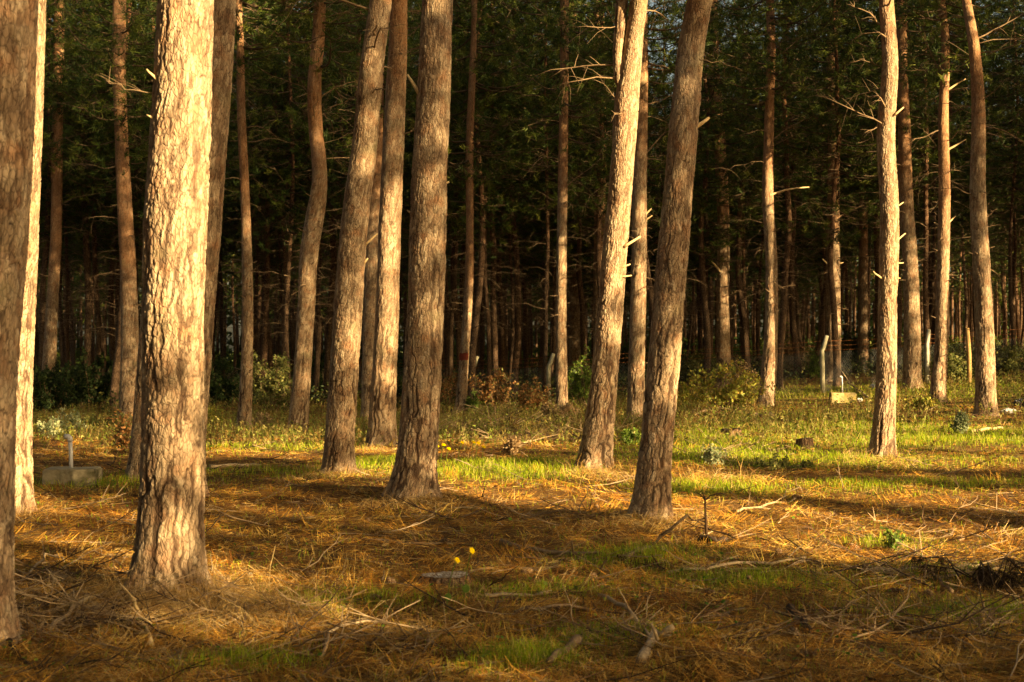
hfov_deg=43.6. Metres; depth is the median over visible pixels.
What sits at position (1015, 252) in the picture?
pine tree
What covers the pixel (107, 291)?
pine tree
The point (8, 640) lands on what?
fallen branch
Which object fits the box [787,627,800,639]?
pine cone
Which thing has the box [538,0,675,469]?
pine tree
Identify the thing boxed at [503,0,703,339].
pine tree
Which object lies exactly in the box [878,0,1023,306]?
pine tree
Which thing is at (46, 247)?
pine tree
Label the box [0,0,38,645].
pine tree
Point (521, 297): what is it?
pine tree
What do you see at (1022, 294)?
pine tree
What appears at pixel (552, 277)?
pine tree
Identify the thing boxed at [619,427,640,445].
shrub
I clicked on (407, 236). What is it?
pine tree
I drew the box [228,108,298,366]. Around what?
pine tree
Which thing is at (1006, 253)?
pine tree
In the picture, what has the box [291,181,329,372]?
pine tree
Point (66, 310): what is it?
pine tree
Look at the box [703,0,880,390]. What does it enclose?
pine tree
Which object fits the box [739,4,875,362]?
pine tree
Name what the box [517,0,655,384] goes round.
pine tree
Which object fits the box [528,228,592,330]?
pine tree
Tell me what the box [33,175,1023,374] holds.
distant forest
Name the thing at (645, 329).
pine tree
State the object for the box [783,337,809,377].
shrub
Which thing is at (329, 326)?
pine tree
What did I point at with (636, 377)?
pine tree
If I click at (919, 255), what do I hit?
pine tree
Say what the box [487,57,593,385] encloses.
pine tree
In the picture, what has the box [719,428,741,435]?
tree stump
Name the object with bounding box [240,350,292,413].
shrub
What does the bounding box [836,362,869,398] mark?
fallen branch
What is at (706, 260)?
pine tree
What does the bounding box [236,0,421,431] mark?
pine tree
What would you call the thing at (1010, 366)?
shrub
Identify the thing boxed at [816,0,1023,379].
pine tree
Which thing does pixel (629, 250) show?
pine tree
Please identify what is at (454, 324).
pine tree
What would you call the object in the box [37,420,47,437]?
shrub
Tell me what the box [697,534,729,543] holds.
fallen branch
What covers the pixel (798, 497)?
pine cone
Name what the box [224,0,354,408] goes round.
pine tree
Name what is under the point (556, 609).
pine cone
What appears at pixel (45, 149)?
pine tree
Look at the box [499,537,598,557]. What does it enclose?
fallen branch
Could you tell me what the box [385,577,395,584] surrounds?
pine cone
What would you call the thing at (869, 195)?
pine tree
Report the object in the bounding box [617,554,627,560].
pine cone
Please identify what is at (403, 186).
pine tree
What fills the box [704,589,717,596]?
pine cone
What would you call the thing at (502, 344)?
pine tree
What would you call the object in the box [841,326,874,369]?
shrub
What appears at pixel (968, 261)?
pine tree
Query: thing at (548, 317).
pine tree
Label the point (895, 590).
pine cone
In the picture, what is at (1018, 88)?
pine tree
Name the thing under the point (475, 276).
pine tree
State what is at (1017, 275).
pine tree
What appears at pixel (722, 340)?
pine tree
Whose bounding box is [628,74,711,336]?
pine tree
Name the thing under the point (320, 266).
pine tree
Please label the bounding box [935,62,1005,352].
pine tree
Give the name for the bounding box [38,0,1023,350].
sky
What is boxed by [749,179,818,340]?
pine tree
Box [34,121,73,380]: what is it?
pine tree
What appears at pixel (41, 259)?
pine tree
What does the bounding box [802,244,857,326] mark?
pine tree
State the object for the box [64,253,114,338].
pine tree
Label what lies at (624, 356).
shrub
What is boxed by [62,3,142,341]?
pine tree
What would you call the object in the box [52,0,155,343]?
pine tree
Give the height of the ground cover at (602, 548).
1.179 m
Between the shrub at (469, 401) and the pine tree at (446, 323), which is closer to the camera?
the shrub at (469, 401)
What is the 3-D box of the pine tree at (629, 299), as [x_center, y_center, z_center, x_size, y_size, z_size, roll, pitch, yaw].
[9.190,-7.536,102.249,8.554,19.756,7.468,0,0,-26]
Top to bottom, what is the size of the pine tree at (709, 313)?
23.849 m
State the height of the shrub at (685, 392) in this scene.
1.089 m
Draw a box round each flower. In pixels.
[444,558,459,611]
[462,548,474,596]
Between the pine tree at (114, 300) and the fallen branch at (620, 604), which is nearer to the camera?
the fallen branch at (620, 604)
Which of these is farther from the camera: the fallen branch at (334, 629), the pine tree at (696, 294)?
the pine tree at (696, 294)
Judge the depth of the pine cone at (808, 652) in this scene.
6.48 m
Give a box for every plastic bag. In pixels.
[1000,408,1015,413]
[1013,398,1023,407]
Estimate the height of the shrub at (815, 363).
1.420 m
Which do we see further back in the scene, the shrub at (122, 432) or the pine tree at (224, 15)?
the shrub at (122, 432)
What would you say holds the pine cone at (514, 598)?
on the ground at (830, 473)
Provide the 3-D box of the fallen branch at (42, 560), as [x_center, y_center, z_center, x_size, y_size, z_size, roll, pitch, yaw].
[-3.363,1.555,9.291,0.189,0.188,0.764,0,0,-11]
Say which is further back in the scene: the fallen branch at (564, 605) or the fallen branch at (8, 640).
the fallen branch at (564, 605)
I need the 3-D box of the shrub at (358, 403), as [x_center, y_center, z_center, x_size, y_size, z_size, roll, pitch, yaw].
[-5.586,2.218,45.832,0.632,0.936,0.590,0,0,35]
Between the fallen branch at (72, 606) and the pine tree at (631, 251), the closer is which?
the fallen branch at (72, 606)
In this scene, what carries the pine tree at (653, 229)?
on the ground at (830, 473)
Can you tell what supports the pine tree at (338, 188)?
on the ground at (830, 473)
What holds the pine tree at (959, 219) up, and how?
on the ground at (830, 473)
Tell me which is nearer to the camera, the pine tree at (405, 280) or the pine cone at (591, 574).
the pine cone at (591, 574)
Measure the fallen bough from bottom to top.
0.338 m
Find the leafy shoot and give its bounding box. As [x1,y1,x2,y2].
[45,416,63,437]
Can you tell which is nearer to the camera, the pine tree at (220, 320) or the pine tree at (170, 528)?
the pine tree at (170, 528)
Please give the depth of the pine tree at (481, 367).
78.29 m
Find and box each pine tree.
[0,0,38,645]
[15,0,45,514]
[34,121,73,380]
[35,0,138,383]
[35,2,107,367]
[35,3,86,332]
[35,111,63,310]
[35,153,75,334]
[36,0,154,399]
[36,237,82,371]
[37,26,108,376]
[38,0,147,402]
[38,10,101,366]
[40,0,149,397]
[41,0,94,159]
[41,0,156,409]
[43,0,156,417]
[45,3,155,362]
[47,19,83,365]
[50,18,115,366]
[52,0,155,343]
[59,0,265,313]
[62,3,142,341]
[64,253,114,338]
[68,0,248,319]
[71,8,151,330]
[72,22,108,360]
[79,8,225,331]
[80,256,141,373]
[85,149,141,332]
[92,0,329,321]
[96,0,214,602]
[98,255,141,342]
[115,0,336,431]
[125,0,339,478]
[204,0,235,496]
[210,77,263,380]
[216,30,249,387]
[216,34,305,342]
[216,101,255,375]
[216,184,240,331]
[217,179,241,316]
[220,1,355,401]
[222,2,311,395]
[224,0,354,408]
[225,0,353,404]
[225,97,299,381]
[225,201,296,340]
[226,9,326,366]
[227,8,301,351]
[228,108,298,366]
[230,94,302,366]
[236,0,417,336]
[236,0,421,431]
[236,3,355,402]
[238,197,306,344]
[257,236,298,338]
[258,13,356,399]
[261,0,421,317]
[264,2,383,347]
[268,0,415,474]
[271,29,351,352]
[278,0,420,331]
[285,0,478,423]
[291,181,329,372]
[300,11,363,323]
[324,15,402,388]
[333,1,417,302]
[334,3,418,325]
[335,8,419,308]
[342,0,473,340]
[362,0,421,445]
[381,0,452,501]
[387,0,554,398]
[398,182,410,333]
[398,230,407,371]
[399,132,448,339]
[400,0,529,402]
[400,133,460,290]
[401,187,460,332]
[402,64,478,391]
[404,0,559,412]
[404,10,534,335]
[406,0,533,378]
[409,1,591,394]
[412,0,574,404]
[443,249,460,346]
[446,2,515,379]
[447,190,490,335]
[447,195,460,369]
[448,1,576,393]
[449,245,509,373]
[450,180,537,385]
[451,0,632,390]
[464,0,590,396]
[465,1,580,391]
[475,219,531,369]
[476,188,534,339]
[482,0,626,407]
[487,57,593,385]
[487,93,542,373]
[487,219,540,340]
[487,254,533,374]
[488,18,555,384]
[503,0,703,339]
[504,2,605,387]
[506,199,542,373]
[513,2,609,389]
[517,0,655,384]
[519,23,650,385]
[520,1,668,342]
[520,259,552,338]
[523,0,746,423]
[526,0,664,353]
[528,225,590,337]
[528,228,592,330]
[529,227,592,338]
[529,278,568,368]
[530,259,592,323]
[535,219,592,337]
[536,246,592,341]
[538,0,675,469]
[539,0,609,381]
[551,0,738,333]
[567,99,657,342]
[568,95,656,332]
[574,19,659,339]
[581,274,592,358]
[590,36,672,342]
[590,49,659,328]
[607,0,807,392]
[609,0,720,329]
[623,185,659,339]
[623,196,659,331]
[624,222,655,359]
[625,99,699,342]
[626,0,746,519]
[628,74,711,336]
[648,0,791,386]
[650,0,823,381]
[650,30,764,346]
[650,63,759,362]
[655,105,696,331]
[663,0,841,373]
[669,0,850,406]
[683,75,733,350]
[683,256,711,359]
[684,257,711,330]
[685,263,713,355]
[689,115,757,367]
[689,263,748,323]
[692,43,784,364]
[694,153,755,321]
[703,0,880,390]
[703,2,824,373]
[710,0,856,377]
[712,14,790,330]
[731,133,765,357]
[733,40,847,365]
[734,52,804,323]
[735,1,824,370]
[736,0,965,386]
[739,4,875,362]
[741,0,896,381]
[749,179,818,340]
[750,0,921,325]
[779,3,876,323]
[779,213,819,321]
[782,133,853,359]
[793,2,923,371]
[796,54,868,314]
[798,77,900,361]
[798,256,818,346]
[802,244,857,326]
[804,1,872,325]
[808,0,1002,389]
[811,0,963,456]
[813,1,965,372]
[814,183,858,337]
[816,0,985,371]
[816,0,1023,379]
[816,1,936,318]
[825,0,1023,402]
[843,42,938,310]
[849,26,931,331]
[851,57,900,313]
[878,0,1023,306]
[878,4,1022,365]
[898,0,1023,416]
[899,20,1004,362]
[899,28,970,314]
[901,189,936,317]
[911,0,1023,358]
[914,4,1004,315]
[918,190,971,314]
[932,0,1023,360]
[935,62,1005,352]
[936,1,1021,312]
[949,85,1009,323]
[955,0,1023,352]
[958,83,1008,298]
[959,0,1023,283]
[965,0,1023,349]
[965,84,1022,347]
[987,0,1023,304]
[988,78,1023,357]
[993,5,1023,187]
[999,200,1023,322]
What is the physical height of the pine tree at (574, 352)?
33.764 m
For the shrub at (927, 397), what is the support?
on the ground at (830, 473)
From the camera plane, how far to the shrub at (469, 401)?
46.47 m
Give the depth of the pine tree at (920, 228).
79.51 m
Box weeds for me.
[32,365,1023,452]
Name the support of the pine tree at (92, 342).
on the ground at (830, 473)
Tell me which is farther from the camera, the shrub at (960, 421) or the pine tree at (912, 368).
the pine tree at (912, 368)
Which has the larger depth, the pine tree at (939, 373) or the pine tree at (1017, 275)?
the pine tree at (1017, 275)
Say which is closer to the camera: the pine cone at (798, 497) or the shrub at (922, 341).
the pine cone at (798, 497)
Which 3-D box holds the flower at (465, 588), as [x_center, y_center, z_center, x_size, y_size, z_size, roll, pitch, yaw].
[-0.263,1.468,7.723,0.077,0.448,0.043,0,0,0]
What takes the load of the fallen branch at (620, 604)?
on the ground at (830, 473)
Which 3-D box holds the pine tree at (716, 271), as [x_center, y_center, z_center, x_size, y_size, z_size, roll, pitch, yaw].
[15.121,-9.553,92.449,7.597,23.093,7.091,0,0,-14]
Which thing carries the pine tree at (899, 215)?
on the ground at (830, 473)
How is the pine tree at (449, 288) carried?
on the ground at (830, 473)
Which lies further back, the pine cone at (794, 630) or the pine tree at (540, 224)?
the pine tree at (540, 224)
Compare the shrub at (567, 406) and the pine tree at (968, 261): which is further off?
the pine tree at (968, 261)
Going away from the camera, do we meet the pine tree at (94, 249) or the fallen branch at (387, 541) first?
the fallen branch at (387, 541)
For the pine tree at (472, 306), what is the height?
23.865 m
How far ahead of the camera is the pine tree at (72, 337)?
91.28 m
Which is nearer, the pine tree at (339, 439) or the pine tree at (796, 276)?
the pine tree at (339, 439)
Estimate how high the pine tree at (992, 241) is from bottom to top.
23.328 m
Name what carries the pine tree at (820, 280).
on the ground at (830, 473)
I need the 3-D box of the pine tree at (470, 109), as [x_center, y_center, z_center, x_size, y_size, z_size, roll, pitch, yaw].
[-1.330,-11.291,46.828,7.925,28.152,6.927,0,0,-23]
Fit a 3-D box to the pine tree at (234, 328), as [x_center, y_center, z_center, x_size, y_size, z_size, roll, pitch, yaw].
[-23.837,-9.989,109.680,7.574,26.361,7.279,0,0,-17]
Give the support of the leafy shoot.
on the ground at (830, 473)
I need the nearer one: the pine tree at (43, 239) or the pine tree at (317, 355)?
the pine tree at (317, 355)
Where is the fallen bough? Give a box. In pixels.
[900,542,1023,594]
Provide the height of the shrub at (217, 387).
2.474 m
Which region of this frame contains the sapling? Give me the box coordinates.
[684,491,725,534]
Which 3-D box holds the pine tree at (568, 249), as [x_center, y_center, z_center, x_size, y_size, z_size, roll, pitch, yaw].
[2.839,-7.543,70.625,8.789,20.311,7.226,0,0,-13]
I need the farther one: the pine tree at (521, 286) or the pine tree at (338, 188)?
the pine tree at (521, 286)
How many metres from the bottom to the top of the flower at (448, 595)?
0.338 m
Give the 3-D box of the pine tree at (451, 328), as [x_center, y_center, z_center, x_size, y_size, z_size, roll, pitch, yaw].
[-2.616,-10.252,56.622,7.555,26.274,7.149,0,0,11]
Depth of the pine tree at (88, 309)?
55.51 m
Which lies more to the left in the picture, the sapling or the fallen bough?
the sapling
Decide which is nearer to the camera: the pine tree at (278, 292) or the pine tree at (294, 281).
the pine tree at (294, 281)
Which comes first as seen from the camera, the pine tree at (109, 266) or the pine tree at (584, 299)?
the pine tree at (109, 266)
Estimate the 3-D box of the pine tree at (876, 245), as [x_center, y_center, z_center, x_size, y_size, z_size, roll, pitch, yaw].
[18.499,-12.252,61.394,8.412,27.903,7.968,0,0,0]
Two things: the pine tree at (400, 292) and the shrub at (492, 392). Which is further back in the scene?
the pine tree at (400, 292)
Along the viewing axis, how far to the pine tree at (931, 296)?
65.68 m
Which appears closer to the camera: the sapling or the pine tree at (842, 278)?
the sapling
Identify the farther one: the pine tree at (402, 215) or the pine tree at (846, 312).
the pine tree at (846, 312)
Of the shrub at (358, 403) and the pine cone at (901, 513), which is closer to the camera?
the pine cone at (901, 513)
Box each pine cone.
[247,546,257,552]
[304,570,315,576]
[368,593,381,601]
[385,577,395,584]
[440,538,448,545]
[505,595,521,604]
[508,638,523,645]
[520,567,532,574]
[547,605,560,615]
[560,558,570,564]
[588,572,597,581]
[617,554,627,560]
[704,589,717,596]
[774,548,781,553]
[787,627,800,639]
[792,494,803,500]
[799,649,816,658]
[888,587,903,595]
[896,511,904,516]
[923,589,932,597]
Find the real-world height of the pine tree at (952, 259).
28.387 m
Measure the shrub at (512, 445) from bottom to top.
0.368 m
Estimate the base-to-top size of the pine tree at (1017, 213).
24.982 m
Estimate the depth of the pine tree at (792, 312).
60.45 m
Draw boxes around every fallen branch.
[6,637,80,673]
[25,540,63,576]
[46,568,114,629]
[120,583,153,644]
[209,463,260,468]
[318,608,427,660]
[361,530,452,544]
[484,590,551,597]
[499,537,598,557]
[514,603,610,613]
[546,634,582,663]
[598,587,644,626]
[626,514,687,558]
[635,623,674,665]
[667,544,805,573]
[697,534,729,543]
[736,481,794,512]
[785,604,812,632]
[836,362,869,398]
[861,564,978,573]
[919,565,953,593]
[970,594,1023,612]
[973,426,1002,431]
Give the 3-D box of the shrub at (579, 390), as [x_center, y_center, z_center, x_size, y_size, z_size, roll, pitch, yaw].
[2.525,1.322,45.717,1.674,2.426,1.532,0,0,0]
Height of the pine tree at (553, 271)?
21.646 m
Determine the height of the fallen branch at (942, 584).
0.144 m
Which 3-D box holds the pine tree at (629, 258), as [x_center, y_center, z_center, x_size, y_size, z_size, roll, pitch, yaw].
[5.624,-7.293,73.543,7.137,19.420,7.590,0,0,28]
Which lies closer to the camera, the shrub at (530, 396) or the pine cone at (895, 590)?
the pine cone at (895, 590)
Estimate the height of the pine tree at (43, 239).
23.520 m
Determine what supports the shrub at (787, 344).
on the ground at (830, 473)
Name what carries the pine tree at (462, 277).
on the ground at (830, 473)
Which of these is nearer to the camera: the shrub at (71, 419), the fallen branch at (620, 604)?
the fallen branch at (620, 604)
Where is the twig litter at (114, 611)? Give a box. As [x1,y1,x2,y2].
[0,399,1023,681]
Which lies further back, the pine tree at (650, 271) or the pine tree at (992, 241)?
the pine tree at (650, 271)
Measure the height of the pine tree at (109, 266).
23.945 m
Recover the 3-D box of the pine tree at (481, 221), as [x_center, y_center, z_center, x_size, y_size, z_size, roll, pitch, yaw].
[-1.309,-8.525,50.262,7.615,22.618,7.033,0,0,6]
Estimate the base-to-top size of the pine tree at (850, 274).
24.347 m
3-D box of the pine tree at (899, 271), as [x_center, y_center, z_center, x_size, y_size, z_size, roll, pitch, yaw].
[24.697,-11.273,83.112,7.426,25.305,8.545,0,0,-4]
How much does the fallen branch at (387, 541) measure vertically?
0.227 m
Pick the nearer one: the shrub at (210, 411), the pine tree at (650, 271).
the shrub at (210, 411)
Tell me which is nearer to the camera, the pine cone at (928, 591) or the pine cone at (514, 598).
the pine cone at (514, 598)
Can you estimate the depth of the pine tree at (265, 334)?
57.76 m
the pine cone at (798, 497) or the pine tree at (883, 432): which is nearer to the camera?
the pine cone at (798, 497)
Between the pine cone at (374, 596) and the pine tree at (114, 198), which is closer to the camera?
the pine cone at (374, 596)
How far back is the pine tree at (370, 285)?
38.99 m
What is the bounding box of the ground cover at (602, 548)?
[0,388,1018,680]
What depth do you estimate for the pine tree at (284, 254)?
53.53 m
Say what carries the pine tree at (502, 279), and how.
on the ground at (830, 473)
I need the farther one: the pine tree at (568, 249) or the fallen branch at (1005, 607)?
the pine tree at (568, 249)
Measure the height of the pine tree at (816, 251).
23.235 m
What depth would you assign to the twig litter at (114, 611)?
7.47 m
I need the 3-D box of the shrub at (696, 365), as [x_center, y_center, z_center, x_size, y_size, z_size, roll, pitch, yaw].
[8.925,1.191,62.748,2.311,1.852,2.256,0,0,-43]
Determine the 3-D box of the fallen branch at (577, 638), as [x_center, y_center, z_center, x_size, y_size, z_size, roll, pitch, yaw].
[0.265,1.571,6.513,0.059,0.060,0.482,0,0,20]
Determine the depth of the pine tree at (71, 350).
96.21 m
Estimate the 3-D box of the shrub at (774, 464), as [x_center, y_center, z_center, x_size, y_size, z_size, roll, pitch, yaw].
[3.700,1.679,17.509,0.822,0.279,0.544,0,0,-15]
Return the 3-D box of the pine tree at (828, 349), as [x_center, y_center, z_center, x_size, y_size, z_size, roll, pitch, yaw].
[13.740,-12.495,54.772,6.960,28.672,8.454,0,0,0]
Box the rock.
[415,571,473,589]
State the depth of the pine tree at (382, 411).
22.84 m
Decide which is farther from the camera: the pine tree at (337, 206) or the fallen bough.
the pine tree at (337, 206)
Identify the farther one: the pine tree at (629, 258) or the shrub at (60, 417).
the pine tree at (629, 258)
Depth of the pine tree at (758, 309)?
69.03 m
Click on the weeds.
(317, 424)
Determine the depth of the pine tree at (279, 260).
69.18 m
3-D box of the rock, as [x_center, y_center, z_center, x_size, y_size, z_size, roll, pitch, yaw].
[-0.454,1.585,8.548,0.425,0.081,0.434,0,0,0]
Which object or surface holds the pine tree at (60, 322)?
on the ground at (830, 473)
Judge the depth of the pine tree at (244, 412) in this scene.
32.67 m
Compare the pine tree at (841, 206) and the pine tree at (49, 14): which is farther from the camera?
the pine tree at (841, 206)
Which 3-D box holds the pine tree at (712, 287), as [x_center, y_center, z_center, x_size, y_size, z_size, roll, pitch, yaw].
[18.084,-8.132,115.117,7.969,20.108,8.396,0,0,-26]
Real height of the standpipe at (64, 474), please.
0.724 m
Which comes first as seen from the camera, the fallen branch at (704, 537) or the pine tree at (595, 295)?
the fallen branch at (704, 537)
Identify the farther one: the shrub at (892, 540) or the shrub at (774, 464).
the shrub at (774, 464)
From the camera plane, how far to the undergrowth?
59.42 m
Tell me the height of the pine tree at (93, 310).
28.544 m
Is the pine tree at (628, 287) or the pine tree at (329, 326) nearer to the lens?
the pine tree at (329, 326)
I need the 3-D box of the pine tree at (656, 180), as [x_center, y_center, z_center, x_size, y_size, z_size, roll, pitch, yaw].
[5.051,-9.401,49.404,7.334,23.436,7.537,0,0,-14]
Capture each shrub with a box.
[32,364,76,414]
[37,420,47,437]
[43,405,69,436]
[55,347,119,408]
[64,408,87,437]
[81,410,122,433]
[105,408,132,452]
[207,405,226,428]
[209,356,239,406]
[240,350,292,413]
[252,412,274,427]
[310,353,324,398]
[357,391,360,414]
[396,373,402,401]
[440,367,467,406]
[465,388,486,411]
[468,368,520,410]
[500,434,522,454]
[513,377,554,411]
[541,401,579,419]
[567,344,591,405]
[618,344,647,379]
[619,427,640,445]
[678,379,707,407]
[679,347,716,382]
[684,357,776,411]
[700,443,727,467]
[728,360,759,393]
[754,314,803,352]
[754,453,813,471]
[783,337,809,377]
[805,351,819,377]
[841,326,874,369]
[879,526,908,550]
[901,333,923,366]
[902,393,940,409]
[929,352,974,381]
[950,411,971,432]
[995,341,1023,375]
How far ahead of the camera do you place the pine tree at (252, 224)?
62.17 m
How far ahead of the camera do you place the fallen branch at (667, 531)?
10.14 m
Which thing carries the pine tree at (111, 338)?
on the ground at (830, 473)
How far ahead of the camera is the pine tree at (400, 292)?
80.77 m
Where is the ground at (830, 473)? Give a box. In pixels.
[0,351,1023,681]
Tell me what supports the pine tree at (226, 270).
on the ground at (830, 473)
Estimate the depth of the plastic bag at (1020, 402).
32.84 m
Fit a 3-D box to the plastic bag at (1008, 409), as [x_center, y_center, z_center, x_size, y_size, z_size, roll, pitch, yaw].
[11.954,1.688,30.847,0.378,0.152,0.282,0,0,0]
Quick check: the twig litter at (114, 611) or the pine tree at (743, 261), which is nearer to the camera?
the twig litter at (114, 611)
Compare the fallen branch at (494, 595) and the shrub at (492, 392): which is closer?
the fallen branch at (494, 595)
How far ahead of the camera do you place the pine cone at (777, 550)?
9.66 m
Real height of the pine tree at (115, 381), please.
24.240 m
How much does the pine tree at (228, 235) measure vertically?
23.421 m
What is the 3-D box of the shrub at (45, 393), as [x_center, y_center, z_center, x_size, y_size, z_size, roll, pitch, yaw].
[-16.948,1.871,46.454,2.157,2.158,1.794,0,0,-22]
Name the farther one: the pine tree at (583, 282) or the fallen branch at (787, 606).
the pine tree at (583, 282)
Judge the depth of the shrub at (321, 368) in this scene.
60.23 m
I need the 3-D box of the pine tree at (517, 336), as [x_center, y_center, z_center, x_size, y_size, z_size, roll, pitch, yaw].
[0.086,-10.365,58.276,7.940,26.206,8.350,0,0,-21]
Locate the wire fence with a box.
[357,327,1022,402]
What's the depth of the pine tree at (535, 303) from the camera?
104.62 m
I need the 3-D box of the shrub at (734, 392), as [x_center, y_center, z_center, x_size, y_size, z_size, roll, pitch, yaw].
[6.134,1.269,36.376,2.572,1.647,2.205,0,0,0]
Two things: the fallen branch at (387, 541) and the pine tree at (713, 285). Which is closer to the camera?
the fallen branch at (387, 541)
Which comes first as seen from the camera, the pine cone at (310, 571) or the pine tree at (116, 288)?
the pine cone at (310, 571)
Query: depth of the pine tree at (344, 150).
46.77 m
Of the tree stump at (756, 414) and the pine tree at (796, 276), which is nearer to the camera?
the tree stump at (756, 414)
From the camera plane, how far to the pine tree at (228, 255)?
93.69 m
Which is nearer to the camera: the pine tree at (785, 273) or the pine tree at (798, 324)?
the pine tree at (785, 273)
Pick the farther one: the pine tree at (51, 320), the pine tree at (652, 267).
the pine tree at (652, 267)
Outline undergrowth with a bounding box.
[33,340,1023,411]
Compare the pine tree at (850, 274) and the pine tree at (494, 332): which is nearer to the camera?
the pine tree at (494, 332)
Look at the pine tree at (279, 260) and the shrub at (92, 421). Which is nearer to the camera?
the shrub at (92, 421)
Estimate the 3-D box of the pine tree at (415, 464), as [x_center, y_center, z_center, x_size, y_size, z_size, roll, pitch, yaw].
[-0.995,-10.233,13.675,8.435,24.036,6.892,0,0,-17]
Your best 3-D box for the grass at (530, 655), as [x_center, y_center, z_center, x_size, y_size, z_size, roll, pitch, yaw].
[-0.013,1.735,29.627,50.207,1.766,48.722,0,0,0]
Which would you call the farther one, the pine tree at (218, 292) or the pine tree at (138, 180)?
the pine tree at (218, 292)
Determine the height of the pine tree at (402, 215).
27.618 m
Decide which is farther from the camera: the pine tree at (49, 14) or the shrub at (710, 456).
the pine tree at (49, 14)
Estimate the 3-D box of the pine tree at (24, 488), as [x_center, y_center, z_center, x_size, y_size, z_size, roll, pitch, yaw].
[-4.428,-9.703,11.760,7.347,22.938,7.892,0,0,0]
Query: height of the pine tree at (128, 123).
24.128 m
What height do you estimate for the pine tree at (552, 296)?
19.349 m
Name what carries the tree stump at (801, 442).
on the ground at (830, 473)
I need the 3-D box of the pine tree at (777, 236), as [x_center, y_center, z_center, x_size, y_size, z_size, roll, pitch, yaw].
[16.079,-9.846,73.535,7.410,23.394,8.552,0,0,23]
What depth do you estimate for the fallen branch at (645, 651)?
6.55 m
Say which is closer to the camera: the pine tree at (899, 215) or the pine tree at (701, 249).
the pine tree at (701, 249)
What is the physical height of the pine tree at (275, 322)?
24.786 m
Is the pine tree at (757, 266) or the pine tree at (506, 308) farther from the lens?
the pine tree at (506, 308)
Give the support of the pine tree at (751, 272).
on the ground at (830, 473)
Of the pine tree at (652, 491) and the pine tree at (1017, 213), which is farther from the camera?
the pine tree at (1017, 213)
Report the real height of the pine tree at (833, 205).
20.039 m
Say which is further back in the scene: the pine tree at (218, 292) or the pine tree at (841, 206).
the pine tree at (218, 292)
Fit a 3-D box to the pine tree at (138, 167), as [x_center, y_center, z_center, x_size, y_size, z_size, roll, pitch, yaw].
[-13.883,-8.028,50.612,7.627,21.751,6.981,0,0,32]
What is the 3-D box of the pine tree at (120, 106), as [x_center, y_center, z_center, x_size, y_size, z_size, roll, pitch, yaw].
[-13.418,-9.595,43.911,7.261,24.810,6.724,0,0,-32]
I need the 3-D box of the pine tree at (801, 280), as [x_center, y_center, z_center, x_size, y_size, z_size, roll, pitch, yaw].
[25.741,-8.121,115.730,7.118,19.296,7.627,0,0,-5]
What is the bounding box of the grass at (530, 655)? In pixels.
[2,375,1023,681]
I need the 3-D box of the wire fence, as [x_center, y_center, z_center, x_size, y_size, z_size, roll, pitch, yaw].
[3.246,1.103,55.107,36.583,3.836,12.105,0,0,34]
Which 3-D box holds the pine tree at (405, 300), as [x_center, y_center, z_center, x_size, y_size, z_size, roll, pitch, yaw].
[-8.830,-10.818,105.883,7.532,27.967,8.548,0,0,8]
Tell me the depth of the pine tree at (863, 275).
63.40 m
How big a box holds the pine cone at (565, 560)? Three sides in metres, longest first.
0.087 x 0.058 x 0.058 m
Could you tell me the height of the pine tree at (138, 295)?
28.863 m
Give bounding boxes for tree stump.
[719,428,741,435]
[752,411,773,421]
[794,437,814,447]
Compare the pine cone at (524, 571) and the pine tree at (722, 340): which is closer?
the pine cone at (524, 571)
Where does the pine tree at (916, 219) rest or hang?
on the ground at (830, 473)
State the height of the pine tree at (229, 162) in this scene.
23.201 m
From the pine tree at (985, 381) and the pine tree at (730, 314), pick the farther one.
the pine tree at (730, 314)
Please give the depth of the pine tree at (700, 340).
76.98 m
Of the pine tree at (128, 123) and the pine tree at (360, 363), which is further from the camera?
the pine tree at (360, 363)
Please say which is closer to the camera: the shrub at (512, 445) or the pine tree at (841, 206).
the shrub at (512, 445)
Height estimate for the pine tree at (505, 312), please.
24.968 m
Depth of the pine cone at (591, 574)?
8.61 m
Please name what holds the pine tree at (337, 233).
on the ground at (830, 473)
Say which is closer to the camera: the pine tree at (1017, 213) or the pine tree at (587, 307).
the pine tree at (1017, 213)
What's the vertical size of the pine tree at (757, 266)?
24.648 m
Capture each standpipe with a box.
[42,434,102,485]
[829,376,855,402]
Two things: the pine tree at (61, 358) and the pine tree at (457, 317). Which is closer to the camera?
the pine tree at (457, 317)
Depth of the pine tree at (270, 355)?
73.92 m
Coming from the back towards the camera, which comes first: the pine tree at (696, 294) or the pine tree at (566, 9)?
the pine tree at (696, 294)
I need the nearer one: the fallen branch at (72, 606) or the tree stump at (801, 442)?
the fallen branch at (72, 606)
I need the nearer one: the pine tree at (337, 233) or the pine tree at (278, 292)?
the pine tree at (337, 233)
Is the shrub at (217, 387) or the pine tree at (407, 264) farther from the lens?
the pine tree at (407, 264)
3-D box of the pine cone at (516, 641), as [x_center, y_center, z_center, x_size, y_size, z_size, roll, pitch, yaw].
[0.021,1.568,6.644,0.087,0.058,0.058,1,-41,-29]
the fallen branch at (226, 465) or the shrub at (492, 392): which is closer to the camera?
the fallen branch at (226, 465)
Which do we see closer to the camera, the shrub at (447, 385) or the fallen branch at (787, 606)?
the fallen branch at (787, 606)
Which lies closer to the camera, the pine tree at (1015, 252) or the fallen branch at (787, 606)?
the fallen branch at (787, 606)

